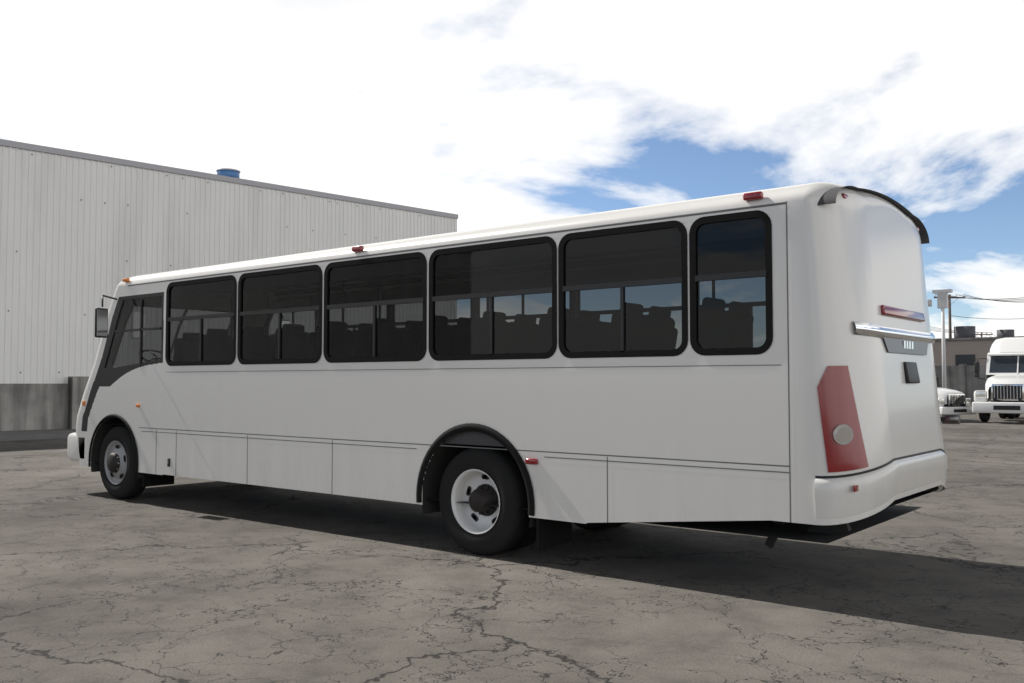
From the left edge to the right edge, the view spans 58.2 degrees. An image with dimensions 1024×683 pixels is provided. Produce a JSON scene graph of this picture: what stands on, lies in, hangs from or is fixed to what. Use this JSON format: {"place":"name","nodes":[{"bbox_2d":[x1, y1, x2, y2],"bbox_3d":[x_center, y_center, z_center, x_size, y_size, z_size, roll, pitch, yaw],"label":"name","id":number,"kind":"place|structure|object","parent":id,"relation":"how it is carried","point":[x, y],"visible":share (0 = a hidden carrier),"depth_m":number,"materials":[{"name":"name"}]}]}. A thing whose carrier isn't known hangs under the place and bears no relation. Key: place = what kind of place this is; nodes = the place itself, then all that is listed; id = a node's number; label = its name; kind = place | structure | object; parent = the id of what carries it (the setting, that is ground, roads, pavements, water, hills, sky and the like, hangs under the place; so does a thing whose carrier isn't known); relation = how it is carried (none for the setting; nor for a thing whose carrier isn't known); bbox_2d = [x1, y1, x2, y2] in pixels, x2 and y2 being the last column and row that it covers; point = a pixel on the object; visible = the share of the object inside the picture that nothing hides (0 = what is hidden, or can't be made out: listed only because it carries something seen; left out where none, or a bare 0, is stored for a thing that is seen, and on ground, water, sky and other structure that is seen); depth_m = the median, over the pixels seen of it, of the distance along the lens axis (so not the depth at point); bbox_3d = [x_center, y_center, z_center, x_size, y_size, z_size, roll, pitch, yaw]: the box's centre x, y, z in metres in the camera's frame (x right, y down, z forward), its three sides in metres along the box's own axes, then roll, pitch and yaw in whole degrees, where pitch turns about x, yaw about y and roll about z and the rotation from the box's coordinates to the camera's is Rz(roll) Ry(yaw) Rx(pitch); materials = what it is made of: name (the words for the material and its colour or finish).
{"place":"outdoors","nodes":[
{"label":"outdoors","id":0,"kind":"place"},
{"bbox_2d":[0,413,1023,682],"bbox_3d":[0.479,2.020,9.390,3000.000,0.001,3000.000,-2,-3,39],"label":"ground","id":1,"kind":"structure","parent":0,"point":[184,579],"depth_m":7.02,"materials":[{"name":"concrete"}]},
{"bbox_2d":[0,429,75,440],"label":"concrete apron","id":2,"kind":"object","parent":1,"relation":"on","point":[34,434],"depth_m":27.88,"materials":[{"name":"grey concrete"}]},
{"bbox_2d":[0,139,457,430],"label":"warehouse","id":3,"kind":"structure","parent":1,"relation":"on","point":[81,233],"depth_m":32.17,"materials":[{"name":"white metal"}]},
{"bbox_2d":[67,182,959,554],"bbox_3d":[-1.287,0.503,10.878,11.578,3.160,3.188,-2,-3,39],"label":"bus","id":4,"kind":"object","parent":1,"relation":"on","point":[759,362],"visible":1,"depth_m":7.92,"materials":[{"name":"white paint"}]},
{"bbox_2d":[932,289,952,387],"bbox_3d":[22.109,0.498,47.089,0.900,6.316,0.500,-2,-3,39],"label":"light mast","id":5,"kind":"object","parent":1,"relation":"on","point":[942,299],"visible":0.66,"depth_m":47.04,"materials":[{"name":"white metal"}]},
{"bbox_2d":[934,294,964,337],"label":"utility pole","id":6,"kind":"object","parent":1,"relation":"on","point":[949,317],"visible":0.48,"depth_m":70.49,"materials":[{"name":"brown wood"}]},
{"bbox_2d":[936,375,976,414],"bbox_3d":[16.256,2.001,40.034,2.368,2.701,7.977,1,-3,-21],"label":"truck","id":7,"kind":"object","parent":1,"relation":"on","point":[951,401],"visible":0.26,"depth_m":36.42,"materials":[{"name":"white metal"}]},
{"bbox_2d":[927,300,1023,365],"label":"building","id":8,"kind":"structure","parent":1,"relation":"on","point":[965,345],"depth_m":66.78,"materials":[{"name":"beige brick"}]},
{"bbox_2d":[972,337,1023,421],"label":"truck tractor","id":9,"kind":"object","parent":1,"relation":"on","point":[1002,394],"visible":1,"depth_m":36.12,"materials":[{"name":"white metal"}]},
{"bbox_2d":[0,0,1023,338],"label":"sky","id":10,"kind":"structure","parent":0,"point":[487,113],"materials":[{"name":"white"}]},
{"bbox_2d":[935,364,985,405],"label":"yard wall","id":11,"kind":"structure","parent":0,"point":[963,379],"depth_m":59.25,"materials":[{"name":"concrete"}]},
{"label":"utility pole","id":12,"kind":"object","parent":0,"visible":0},
{"bbox_2d":[930,294,1023,336],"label":"power lines","id":13,"kind":"object","parent":12,"relation":"attached to","point":[947,330],"visible":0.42,"depth_m":68.84,"materials":[{"name":"black metal"}]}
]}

